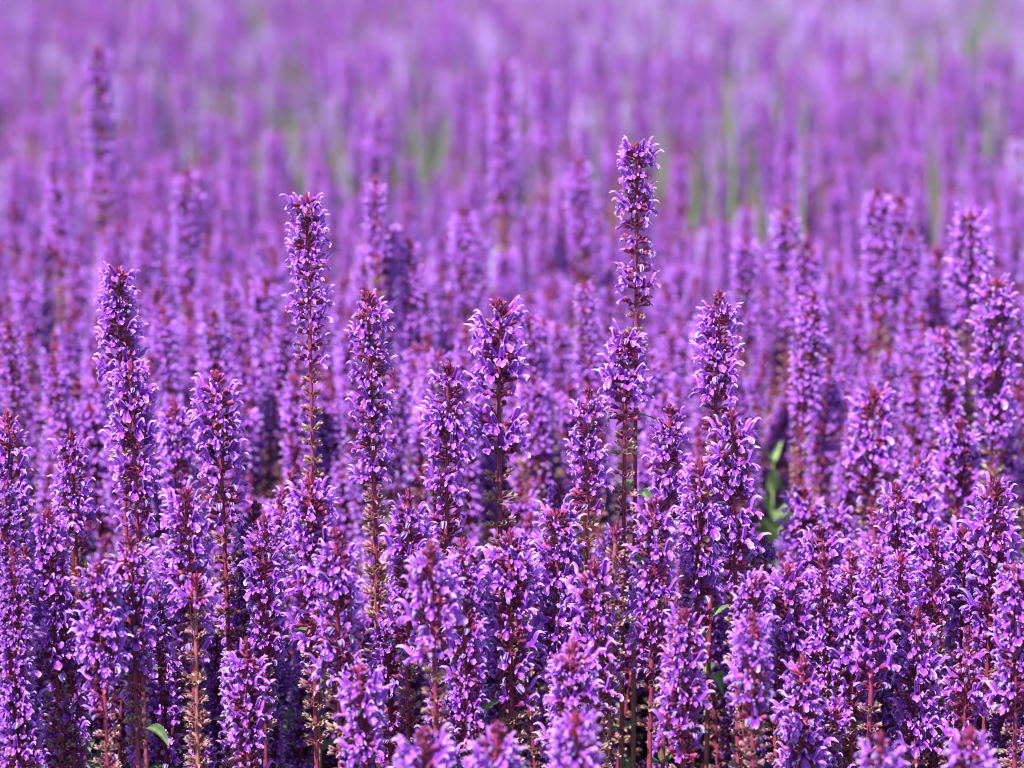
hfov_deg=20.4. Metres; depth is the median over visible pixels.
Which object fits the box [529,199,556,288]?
sage spike
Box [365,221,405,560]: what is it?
sage spike
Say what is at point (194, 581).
sage spike
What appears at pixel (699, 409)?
sage spike
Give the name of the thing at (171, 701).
sage spike
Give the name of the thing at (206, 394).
sage spike
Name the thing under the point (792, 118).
sage spike
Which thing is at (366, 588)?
sage spike
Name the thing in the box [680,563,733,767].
sage spike
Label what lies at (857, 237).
sage spike
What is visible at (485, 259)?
sage spike
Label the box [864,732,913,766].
sage spike
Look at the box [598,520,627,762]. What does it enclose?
sage spike
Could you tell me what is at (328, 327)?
sage spike
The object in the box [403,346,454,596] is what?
sage spike
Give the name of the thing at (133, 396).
sage spike
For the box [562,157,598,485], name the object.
sage spike
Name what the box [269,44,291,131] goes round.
sage spike
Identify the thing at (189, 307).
sage spike
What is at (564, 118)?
sage spike
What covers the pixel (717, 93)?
sage spike
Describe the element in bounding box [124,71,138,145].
sage spike
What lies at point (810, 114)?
sage spike
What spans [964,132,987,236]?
sage spike
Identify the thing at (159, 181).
sage spike
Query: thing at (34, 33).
sage spike
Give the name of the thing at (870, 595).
sage spike
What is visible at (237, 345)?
sage spike
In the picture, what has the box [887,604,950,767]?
sage spike
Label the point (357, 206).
sage spike
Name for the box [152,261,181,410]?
sage spike
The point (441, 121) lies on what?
sage spike
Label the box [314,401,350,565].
sage spike
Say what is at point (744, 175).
sage spike
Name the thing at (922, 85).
sage spike
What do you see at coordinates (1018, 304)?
sage spike
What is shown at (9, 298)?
sage spike
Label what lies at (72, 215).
sage spike
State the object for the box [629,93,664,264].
sage spike
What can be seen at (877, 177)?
sage spike
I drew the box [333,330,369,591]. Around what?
sage spike
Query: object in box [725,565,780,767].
sage spike
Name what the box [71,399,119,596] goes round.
sage spike
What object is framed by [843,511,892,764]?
sage spike
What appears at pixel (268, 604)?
sage spike
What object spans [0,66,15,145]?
sage spike
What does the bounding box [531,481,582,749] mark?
sage spike
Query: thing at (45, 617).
sage spike
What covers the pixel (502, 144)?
sage spike
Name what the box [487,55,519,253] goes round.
sage spike
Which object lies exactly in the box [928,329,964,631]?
sage spike
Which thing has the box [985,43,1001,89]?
sage spike
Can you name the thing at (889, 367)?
sage spike
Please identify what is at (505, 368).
sage spike
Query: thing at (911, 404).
sage spike
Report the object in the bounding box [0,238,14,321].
sage spike
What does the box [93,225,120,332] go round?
sage spike
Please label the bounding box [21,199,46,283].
sage spike
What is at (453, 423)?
sage spike
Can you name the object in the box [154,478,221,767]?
sage spike
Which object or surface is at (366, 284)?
sage spike
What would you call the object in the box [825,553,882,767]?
sage spike
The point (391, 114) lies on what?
sage spike
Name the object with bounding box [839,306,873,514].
sage spike
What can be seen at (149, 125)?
sage spike
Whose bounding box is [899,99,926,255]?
sage spike
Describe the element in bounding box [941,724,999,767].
sage spike
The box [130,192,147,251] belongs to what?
sage spike
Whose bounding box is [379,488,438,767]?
sage spike
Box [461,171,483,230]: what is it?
sage spike
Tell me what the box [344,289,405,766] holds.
sage spike
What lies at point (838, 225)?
sage spike
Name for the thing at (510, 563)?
sage spike
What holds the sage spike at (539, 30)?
on the ground
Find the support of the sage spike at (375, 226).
on the ground
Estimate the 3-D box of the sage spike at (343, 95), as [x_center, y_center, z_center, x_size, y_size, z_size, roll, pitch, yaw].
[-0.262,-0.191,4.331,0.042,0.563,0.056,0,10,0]
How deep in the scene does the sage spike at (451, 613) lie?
1.56 m
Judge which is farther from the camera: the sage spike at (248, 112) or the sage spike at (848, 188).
the sage spike at (248, 112)
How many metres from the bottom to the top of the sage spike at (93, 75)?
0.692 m
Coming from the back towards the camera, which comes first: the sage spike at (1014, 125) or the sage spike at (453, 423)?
the sage spike at (1014, 125)
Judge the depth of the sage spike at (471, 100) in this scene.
4.33 m
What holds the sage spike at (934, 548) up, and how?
on the ground
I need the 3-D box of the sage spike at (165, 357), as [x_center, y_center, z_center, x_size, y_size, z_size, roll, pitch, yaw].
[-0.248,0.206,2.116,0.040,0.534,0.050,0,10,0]
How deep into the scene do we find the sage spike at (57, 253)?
2.33 m
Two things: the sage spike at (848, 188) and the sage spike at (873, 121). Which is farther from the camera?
the sage spike at (873, 121)
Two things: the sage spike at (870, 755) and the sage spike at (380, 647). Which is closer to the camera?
the sage spike at (870, 755)
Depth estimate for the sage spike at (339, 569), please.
1.62 m
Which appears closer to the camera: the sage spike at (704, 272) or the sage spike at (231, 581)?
the sage spike at (231, 581)
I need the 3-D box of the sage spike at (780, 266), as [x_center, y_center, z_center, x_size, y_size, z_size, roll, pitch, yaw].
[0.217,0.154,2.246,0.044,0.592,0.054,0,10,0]
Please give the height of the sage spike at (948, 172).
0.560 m
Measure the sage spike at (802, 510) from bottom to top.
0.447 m
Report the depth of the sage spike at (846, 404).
2.10 m
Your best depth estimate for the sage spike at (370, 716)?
1.58 m
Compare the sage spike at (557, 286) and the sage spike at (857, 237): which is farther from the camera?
the sage spike at (857, 237)
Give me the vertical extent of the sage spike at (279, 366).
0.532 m
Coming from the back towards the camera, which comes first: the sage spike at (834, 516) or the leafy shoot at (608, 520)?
the leafy shoot at (608, 520)
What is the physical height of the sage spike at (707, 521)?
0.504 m
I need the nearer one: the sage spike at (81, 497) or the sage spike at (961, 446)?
the sage spike at (81, 497)
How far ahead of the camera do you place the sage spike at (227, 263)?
2.71 m
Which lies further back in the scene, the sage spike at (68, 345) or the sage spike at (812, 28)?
the sage spike at (812, 28)
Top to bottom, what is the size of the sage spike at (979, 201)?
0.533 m
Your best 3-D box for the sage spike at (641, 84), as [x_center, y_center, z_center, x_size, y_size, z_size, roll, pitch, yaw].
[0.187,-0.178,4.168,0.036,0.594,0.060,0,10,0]
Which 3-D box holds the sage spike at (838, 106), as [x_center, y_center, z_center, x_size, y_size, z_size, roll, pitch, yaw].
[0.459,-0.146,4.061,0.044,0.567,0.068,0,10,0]
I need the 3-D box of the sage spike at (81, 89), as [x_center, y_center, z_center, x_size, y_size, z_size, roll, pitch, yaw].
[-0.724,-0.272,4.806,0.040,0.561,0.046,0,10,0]
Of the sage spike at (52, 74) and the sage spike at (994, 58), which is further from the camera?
the sage spike at (52, 74)
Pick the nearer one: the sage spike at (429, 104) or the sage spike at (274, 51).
the sage spike at (429, 104)
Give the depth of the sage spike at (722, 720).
1.82 m
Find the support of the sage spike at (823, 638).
on the ground
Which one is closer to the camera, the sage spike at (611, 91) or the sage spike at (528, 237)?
the sage spike at (528, 237)
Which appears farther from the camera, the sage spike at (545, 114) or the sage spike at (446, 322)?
the sage spike at (545, 114)
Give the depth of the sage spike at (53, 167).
3.07 m
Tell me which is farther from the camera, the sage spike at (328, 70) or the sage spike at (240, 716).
the sage spike at (328, 70)
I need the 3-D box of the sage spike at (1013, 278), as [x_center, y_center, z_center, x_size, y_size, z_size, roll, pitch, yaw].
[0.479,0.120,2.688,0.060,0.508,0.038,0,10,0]
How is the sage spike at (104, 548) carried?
on the ground
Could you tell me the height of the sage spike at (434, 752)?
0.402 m
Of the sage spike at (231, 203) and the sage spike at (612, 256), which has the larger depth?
the sage spike at (231, 203)
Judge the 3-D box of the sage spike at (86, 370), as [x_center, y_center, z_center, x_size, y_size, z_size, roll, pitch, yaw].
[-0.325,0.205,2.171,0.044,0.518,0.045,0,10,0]
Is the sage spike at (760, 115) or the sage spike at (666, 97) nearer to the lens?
the sage spike at (760, 115)
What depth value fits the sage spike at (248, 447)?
2.06 m
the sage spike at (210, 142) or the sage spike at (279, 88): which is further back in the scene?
the sage spike at (279, 88)
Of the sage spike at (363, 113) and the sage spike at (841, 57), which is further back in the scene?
the sage spike at (841, 57)
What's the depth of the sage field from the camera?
3.12 m
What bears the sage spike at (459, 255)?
on the ground
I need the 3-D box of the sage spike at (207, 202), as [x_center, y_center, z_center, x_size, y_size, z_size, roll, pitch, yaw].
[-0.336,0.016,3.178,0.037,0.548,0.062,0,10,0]
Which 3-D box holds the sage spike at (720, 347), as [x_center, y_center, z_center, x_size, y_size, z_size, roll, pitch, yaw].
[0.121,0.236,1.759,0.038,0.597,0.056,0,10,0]
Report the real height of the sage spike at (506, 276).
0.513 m
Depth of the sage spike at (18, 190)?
3.03 m
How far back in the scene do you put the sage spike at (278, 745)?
1.76 m
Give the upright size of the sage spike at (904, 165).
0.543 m
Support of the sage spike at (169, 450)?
on the ground
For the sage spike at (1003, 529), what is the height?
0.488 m
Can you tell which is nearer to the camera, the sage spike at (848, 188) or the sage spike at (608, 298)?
the sage spike at (608, 298)
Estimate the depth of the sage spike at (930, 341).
2.07 m
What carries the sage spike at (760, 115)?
on the ground
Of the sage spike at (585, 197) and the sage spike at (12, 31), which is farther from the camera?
the sage spike at (12, 31)
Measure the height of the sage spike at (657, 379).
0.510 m
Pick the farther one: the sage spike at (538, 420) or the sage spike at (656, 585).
the sage spike at (538, 420)
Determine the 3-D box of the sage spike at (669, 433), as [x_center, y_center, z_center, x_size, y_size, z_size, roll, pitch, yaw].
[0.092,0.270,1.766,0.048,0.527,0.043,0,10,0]
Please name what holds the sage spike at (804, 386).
on the ground
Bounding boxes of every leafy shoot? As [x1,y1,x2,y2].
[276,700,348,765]
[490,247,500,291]
[572,513,618,565]
[754,440,789,570]
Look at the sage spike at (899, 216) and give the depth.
2.25 m
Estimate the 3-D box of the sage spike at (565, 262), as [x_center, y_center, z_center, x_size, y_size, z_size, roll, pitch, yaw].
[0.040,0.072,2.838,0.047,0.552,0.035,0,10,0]
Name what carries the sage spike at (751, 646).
on the ground
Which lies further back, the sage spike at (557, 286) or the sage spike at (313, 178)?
the sage spike at (313, 178)
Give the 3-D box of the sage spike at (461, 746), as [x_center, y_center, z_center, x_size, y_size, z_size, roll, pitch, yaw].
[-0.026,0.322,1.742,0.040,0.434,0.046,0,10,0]
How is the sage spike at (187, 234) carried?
on the ground
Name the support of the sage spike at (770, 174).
on the ground
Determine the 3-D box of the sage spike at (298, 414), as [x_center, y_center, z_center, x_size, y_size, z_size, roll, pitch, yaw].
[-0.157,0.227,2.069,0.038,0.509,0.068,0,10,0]
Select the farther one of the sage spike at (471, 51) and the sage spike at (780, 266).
the sage spike at (471, 51)
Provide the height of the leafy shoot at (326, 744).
0.333 m
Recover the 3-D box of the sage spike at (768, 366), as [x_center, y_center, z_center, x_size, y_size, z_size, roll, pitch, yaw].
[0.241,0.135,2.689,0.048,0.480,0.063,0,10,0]
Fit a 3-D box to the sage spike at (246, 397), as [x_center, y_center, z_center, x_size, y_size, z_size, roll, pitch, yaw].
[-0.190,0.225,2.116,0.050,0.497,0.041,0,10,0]
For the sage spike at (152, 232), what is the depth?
2.85 m
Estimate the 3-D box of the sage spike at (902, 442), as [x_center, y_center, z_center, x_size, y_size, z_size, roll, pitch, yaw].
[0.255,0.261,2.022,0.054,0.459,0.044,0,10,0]
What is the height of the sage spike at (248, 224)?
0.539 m
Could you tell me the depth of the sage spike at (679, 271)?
2.52 m
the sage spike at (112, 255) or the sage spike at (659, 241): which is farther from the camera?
the sage spike at (659, 241)
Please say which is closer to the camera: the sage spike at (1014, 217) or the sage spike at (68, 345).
the sage spike at (68, 345)
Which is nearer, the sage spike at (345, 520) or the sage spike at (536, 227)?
the sage spike at (345, 520)
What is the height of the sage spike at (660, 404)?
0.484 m
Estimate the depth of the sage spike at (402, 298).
2.16 m
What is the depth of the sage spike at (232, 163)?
3.38 m
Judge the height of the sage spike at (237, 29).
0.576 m
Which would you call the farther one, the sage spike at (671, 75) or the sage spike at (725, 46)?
the sage spike at (725, 46)
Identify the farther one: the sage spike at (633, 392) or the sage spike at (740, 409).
the sage spike at (740, 409)
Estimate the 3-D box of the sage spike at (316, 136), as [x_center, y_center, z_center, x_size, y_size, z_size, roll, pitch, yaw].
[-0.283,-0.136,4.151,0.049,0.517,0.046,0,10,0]
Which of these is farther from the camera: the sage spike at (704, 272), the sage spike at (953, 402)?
the sage spike at (704, 272)
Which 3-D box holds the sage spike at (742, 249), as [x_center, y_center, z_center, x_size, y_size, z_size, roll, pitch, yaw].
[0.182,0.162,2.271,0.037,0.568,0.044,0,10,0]
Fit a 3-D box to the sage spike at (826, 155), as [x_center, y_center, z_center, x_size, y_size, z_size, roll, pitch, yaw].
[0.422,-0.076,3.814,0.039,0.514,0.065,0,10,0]
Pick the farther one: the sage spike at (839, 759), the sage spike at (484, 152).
the sage spike at (484, 152)
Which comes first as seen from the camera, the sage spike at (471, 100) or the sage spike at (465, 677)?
the sage spike at (465, 677)
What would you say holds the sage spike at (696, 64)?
on the ground
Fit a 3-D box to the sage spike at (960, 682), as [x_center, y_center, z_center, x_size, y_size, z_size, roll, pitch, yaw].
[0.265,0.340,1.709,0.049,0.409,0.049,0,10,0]
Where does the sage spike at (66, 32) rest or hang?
on the ground
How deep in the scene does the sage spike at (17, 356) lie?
2.00 m
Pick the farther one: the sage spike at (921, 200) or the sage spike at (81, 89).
the sage spike at (81, 89)
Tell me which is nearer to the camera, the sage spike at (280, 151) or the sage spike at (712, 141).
the sage spike at (280, 151)
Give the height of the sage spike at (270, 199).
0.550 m
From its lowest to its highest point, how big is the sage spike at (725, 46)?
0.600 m
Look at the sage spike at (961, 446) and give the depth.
1.90 m
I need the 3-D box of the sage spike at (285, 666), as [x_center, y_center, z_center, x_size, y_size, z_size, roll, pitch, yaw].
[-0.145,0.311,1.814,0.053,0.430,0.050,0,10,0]
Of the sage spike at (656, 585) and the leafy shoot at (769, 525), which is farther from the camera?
the leafy shoot at (769, 525)
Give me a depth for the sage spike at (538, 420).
2.01 m
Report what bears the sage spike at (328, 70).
on the ground
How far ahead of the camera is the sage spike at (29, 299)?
2.45 m
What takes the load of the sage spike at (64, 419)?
on the ground
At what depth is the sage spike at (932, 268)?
2.27 m
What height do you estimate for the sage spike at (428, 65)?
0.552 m
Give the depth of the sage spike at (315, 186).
3.03 m
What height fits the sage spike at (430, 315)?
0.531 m
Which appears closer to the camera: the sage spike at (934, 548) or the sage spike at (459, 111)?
the sage spike at (934, 548)
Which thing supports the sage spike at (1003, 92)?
on the ground
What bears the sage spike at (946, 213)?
on the ground
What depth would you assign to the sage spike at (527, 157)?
3.90 m
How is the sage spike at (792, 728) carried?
on the ground
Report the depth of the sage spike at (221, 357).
2.07 m
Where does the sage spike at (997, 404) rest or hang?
on the ground
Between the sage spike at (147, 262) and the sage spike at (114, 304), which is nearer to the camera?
the sage spike at (114, 304)
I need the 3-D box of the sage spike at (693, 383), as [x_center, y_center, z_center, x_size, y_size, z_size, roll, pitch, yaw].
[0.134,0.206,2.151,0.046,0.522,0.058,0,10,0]
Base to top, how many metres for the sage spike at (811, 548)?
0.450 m
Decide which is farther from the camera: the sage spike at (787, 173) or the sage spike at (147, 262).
the sage spike at (787, 173)
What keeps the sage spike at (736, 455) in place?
on the ground
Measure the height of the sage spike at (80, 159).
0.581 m
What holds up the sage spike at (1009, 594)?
on the ground
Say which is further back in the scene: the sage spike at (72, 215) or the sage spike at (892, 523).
the sage spike at (72, 215)
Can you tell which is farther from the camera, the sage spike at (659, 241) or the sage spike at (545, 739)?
the sage spike at (659, 241)
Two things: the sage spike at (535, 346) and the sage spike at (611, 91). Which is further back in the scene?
the sage spike at (611, 91)
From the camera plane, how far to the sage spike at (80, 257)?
2.60 m
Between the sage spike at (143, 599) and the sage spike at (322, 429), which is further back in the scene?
the sage spike at (322, 429)
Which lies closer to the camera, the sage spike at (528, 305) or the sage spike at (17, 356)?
the sage spike at (17, 356)
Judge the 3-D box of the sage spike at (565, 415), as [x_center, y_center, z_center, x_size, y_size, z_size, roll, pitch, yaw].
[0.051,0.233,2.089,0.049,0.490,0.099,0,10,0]
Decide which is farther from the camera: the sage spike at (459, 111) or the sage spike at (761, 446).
the sage spike at (459, 111)
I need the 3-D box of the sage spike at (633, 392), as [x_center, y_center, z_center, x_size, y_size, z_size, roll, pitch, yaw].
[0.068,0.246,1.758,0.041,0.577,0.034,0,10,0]
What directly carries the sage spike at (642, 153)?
on the ground
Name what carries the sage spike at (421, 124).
on the ground
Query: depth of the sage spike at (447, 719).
1.64 m
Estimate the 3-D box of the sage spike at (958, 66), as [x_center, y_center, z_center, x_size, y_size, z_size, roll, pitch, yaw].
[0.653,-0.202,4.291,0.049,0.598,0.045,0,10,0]
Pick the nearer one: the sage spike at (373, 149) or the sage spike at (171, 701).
the sage spike at (171, 701)
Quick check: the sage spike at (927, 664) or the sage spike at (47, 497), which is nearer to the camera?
the sage spike at (927, 664)
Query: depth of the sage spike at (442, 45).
5.46 m
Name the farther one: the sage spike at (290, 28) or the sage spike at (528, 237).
the sage spike at (290, 28)
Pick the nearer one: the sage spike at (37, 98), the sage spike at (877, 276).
the sage spike at (877, 276)
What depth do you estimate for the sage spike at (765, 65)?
4.88 m
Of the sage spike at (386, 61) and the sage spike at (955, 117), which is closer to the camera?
the sage spike at (955, 117)
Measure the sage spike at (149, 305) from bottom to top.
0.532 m
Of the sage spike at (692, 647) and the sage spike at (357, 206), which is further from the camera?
the sage spike at (357, 206)
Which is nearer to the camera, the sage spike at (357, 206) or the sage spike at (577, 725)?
the sage spike at (577, 725)
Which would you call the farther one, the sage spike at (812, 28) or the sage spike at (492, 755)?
the sage spike at (812, 28)
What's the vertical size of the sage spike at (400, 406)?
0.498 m
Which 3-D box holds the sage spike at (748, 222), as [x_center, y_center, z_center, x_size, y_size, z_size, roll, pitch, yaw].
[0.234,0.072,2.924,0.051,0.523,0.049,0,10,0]
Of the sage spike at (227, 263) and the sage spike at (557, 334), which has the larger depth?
the sage spike at (227, 263)
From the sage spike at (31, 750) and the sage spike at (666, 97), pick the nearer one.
the sage spike at (31, 750)
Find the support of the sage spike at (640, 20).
on the ground
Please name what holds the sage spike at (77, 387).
on the ground
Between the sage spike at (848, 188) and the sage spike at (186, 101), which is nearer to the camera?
the sage spike at (848, 188)
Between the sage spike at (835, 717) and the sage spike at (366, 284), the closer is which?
the sage spike at (835, 717)
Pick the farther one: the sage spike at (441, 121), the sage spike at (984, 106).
the sage spike at (441, 121)
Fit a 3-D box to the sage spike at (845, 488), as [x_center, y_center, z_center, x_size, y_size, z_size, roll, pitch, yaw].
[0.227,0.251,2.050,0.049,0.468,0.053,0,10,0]
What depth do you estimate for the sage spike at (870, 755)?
1.49 m
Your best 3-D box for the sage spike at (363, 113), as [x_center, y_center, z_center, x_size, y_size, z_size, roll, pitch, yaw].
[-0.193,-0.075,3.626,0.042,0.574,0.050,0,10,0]
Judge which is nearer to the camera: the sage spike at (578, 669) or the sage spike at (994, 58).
the sage spike at (578, 669)
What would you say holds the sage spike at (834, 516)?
on the ground
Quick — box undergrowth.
[0,0,1023,767]
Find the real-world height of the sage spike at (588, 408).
0.542 m
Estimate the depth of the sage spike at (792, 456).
2.71 m
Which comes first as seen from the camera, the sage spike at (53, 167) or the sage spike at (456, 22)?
the sage spike at (53, 167)
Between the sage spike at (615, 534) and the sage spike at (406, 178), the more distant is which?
the sage spike at (406, 178)
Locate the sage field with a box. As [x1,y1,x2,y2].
[0,0,1023,767]
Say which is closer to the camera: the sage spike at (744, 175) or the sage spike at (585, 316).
the sage spike at (585, 316)
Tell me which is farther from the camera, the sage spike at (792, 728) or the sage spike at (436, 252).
the sage spike at (436, 252)
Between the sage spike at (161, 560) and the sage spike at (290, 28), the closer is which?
the sage spike at (161, 560)
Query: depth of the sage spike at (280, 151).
3.48 m
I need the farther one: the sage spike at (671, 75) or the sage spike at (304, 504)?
the sage spike at (671, 75)
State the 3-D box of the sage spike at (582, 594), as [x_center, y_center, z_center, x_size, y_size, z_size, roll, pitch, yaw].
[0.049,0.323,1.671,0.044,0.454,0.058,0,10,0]
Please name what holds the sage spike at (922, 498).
on the ground
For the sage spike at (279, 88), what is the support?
on the ground
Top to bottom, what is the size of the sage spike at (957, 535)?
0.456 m
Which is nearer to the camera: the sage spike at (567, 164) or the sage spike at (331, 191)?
the sage spike at (567, 164)
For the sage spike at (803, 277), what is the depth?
2.20 m
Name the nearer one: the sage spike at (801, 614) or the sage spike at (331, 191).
the sage spike at (801, 614)
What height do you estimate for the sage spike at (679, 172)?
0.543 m
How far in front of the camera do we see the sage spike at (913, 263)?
2.21 m
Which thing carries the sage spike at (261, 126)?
on the ground
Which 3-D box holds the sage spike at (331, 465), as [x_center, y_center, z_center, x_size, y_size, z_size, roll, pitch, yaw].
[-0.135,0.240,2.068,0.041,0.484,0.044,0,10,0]
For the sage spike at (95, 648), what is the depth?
1.62 m
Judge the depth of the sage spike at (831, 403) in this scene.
2.04 m
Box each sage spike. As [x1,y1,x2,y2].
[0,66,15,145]
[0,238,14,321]
[0,292,22,405]
[0,317,30,552]
[0,409,45,767]
[0,651,50,767]
[2,160,26,253]
[6,14,18,138]
[9,272,49,448]
[20,505,82,767]
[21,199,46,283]
[25,20,40,114]
[29,85,46,198]
[32,466,68,597]
[38,353,81,583]
[40,56,54,162]
[41,149,66,319]
[41,177,74,377]
[45,588,91,767]
[47,429,103,767]
[50,99,69,178]
[54,181,80,270]
[54,380,94,584]
[55,319,89,562]
[57,16,71,100]
[63,232,95,340]
[68,561,132,767]
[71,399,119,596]
[73,114,97,260]
[74,57,89,137]
[79,315,108,595]
[81,45,120,267]
[86,534,118,642]
[91,222,130,555]
[92,261,161,767]
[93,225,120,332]
[98,357,181,767]
[102,532,165,767]
[104,138,124,264]
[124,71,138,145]
[128,287,170,547]
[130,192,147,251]
[132,226,162,328]
[134,581,185,767]
[135,199,159,269]
[138,111,156,200]
[147,159,168,227]
[147,304,183,469]
[151,527,202,767]
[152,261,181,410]
[154,401,201,545]
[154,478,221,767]
[164,25,177,113]
[164,139,181,233]
[167,572,219,767]
[169,168,206,463]
[173,300,205,482]
[175,69,202,169]
[186,369,253,767]
[189,155,215,248]
[195,309,235,504]
[201,109,221,184]
[207,53,222,161]
[212,206,241,315]
[216,557,267,760]
[218,270,287,634]
[221,173,244,276]
[222,139,243,228]
[222,636,277,767]
[224,403,261,540]
[231,20,243,107]
[232,356,268,549]
[237,513,287,766]
[240,167,262,315]
[243,274,282,500]
[244,94,257,175]
[252,553,293,767]
[253,93,267,188]
[255,244,289,498]
[258,308,298,518]
[259,705,293,767]
[261,130,288,224]
[261,159,284,253]
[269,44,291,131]
[272,77,288,161]
[278,357,316,682]
[279,192,344,767]
[279,469,339,767]
[286,22,297,94]
[299,526,364,767]
[303,182,324,275]
[304,275,339,537]
[308,144,329,218]
[311,114,331,209]
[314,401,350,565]
[315,383,349,562]
[321,159,343,281]
[322,52,335,110]
[327,453,360,609]
[332,662,394,767]
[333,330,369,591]
[334,72,351,172]
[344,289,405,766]
[345,261,376,453]
[347,192,368,256]
[350,100,371,203]
[359,176,401,520]
[359,610,414,767]
[361,112,389,221]
[361,462,387,767]
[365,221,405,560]
[375,367,412,588]
[376,45,395,179]
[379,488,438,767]
[383,84,400,202]
[392,723,455,767]
[394,236,427,470]
[396,538,467,767]
[398,343,431,496]
[399,72,414,144]
[400,158,422,241]
[401,292,438,492]
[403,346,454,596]
[405,108,426,185]
[415,360,478,766]
[415,687,466,767]
[422,40,438,179]
[422,101,437,201]
[428,235,455,340]
[434,21,450,77]
[434,288,462,467]
[440,107,454,185]
[440,537,490,762]
[444,205,485,526]
[449,76,469,220]
[450,19,465,100]
[450,571,471,758]
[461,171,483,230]
[462,720,529,767]
[464,32,477,93]
[464,295,532,767]
[465,67,481,178]
[466,237,494,527]
[470,110,492,206]
[475,527,546,764]
[486,112,519,299]
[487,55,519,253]
[490,248,524,349]
[510,199,540,269]
[512,293,545,375]
[515,312,545,504]
[516,374,568,622]
[518,123,536,209]
[528,498,586,735]
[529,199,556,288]
[531,71,559,258]
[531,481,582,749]
[532,672,575,767]
[533,12,547,163]
[534,258,567,329]
[541,630,605,767]
[544,321,576,624]
[547,180,573,321]
[547,704,605,767]
[552,383,594,585]
[554,84,571,278]
[558,556,624,767]
[559,141,587,301]
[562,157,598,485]
[565,385,613,756]
[568,280,606,562]
[582,286,622,556]
[587,36,606,232]
[592,319,653,767]
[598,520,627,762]
[600,128,620,245]
[601,231,628,314]
[604,77,620,228]
[608,135,663,767]
[621,495,684,767]
[626,390,672,581]
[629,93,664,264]
[631,60,648,140]
[632,349,679,587]
[635,6,646,55]
[642,403,694,767]
[647,210,673,293]
[648,602,714,767]
[650,281,679,463]
[654,334,687,465]
[657,79,675,161]
[660,236,685,308]
[664,49,681,157]
[666,263,696,359]
[668,142,691,265]
[672,457,726,767]
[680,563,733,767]
[683,51,703,156]
[685,91,705,250]
[685,315,719,507]
[689,288,744,767]
[689,395,718,554]
[694,220,718,314]
[702,407,770,762]
[708,129,728,200]
[710,75,728,133]
[712,602,740,762]
[716,13,729,85]
[721,610,777,767]
[724,365,765,573]
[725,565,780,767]
[728,235,761,556]
[734,200,758,283]
[739,119,758,209]
[750,441,772,527]
[751,96,770,243]
[759,44,773,132]
[759,274,784,498]
[760,147,783,237]
[761,560,819,764]
[766,205,804,569]
[770,651,837,767]
[772,485,824,577]
[773,125,799,259]
[774,289,828,568]
[782,435,796,497]
[784,89,799,195]
[786,237,825,552]
[791,136,816,229]
[791,522,850,725]
[794,702,855,767]
[798,551,847,767]
[804,9,818,88]
[805,100,821,173]
[805,354,845,535]
[816,134,837,270]
[816,501,857,755]
[824,178,849,266]
[825,345,859,522]
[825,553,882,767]
[827,752,855,767]
[829,84,850,173]
[829,260,868,470]
[830,48,850,168]
[830,421,862,541]
[838,158,863,260]
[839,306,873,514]
[840,545,901,767]
[842,382,898,680]
[843,204,871,299]
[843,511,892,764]
[853,729,910,767]
[858,184,897,487]
[864,91,880,188]
[864,155,886,230]
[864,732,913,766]
[872,347,905,535]
[872,482,923,736]
[875,434,911,542]
[882,194,917,550]
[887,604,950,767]
[892,148,917,247]
[893,226,926,494]
[894,449,942,730]
[897,370,931,505]
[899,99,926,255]
[909,178,929,325]
[909,524,958,767]
[910,59,926,129]
[918,325,959,516]
[919,245,955,497]
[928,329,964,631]
[931,416,985,673]
[936,121,963,249]
[937,193,955,271]
[937,625,991,767]
[939,515,989,754]
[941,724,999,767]
[942,203,993,599]
[945,51,964,164]
[950,86,969,160]
[956,471,1023,756]
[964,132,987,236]
[965,273,1021,568]
[968,170,989,253]
[969,101,995,158]
[980,67,999,145]
[981,561,1023,767]
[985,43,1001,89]
[995,246,1020,316]
[997,69,1013,153]
[999,282,1023,555]
[1001,179,1023,276]
[1004,92,1023,234]
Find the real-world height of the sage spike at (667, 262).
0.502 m
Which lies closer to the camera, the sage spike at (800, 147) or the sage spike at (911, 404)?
the sage spike at (911, 404)
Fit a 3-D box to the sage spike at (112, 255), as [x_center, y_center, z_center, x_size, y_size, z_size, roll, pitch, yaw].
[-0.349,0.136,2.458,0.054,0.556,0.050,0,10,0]
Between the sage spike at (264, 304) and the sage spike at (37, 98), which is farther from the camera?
the sage spike at (37, 98)
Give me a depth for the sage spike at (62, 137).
4.16 m
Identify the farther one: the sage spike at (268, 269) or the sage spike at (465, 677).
the sage spike at (268, 269)
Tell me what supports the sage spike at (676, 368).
on the ground
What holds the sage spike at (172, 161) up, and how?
on the ground
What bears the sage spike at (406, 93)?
on the ground
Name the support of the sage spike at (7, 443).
on the ground
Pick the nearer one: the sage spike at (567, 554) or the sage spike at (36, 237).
the sage spike at (567, 554)
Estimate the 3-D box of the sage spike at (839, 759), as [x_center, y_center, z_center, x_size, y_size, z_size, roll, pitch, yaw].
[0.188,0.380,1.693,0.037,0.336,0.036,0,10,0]
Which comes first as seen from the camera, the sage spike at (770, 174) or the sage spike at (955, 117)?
the sage spike at (770, 174)
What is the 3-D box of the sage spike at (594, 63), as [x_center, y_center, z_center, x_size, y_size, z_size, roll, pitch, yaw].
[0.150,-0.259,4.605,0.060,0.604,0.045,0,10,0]
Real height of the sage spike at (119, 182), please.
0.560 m
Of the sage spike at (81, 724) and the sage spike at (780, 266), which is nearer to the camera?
the sage spike at (81, 724)
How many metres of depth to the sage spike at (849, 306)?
2.37 m
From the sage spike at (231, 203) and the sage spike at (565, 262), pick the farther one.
the sage spike at (231, 203)
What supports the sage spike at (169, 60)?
on the ground
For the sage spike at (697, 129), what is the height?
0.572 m
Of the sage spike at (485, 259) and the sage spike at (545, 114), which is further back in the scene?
the sage spike at (545, 114)
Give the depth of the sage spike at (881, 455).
1.91 m

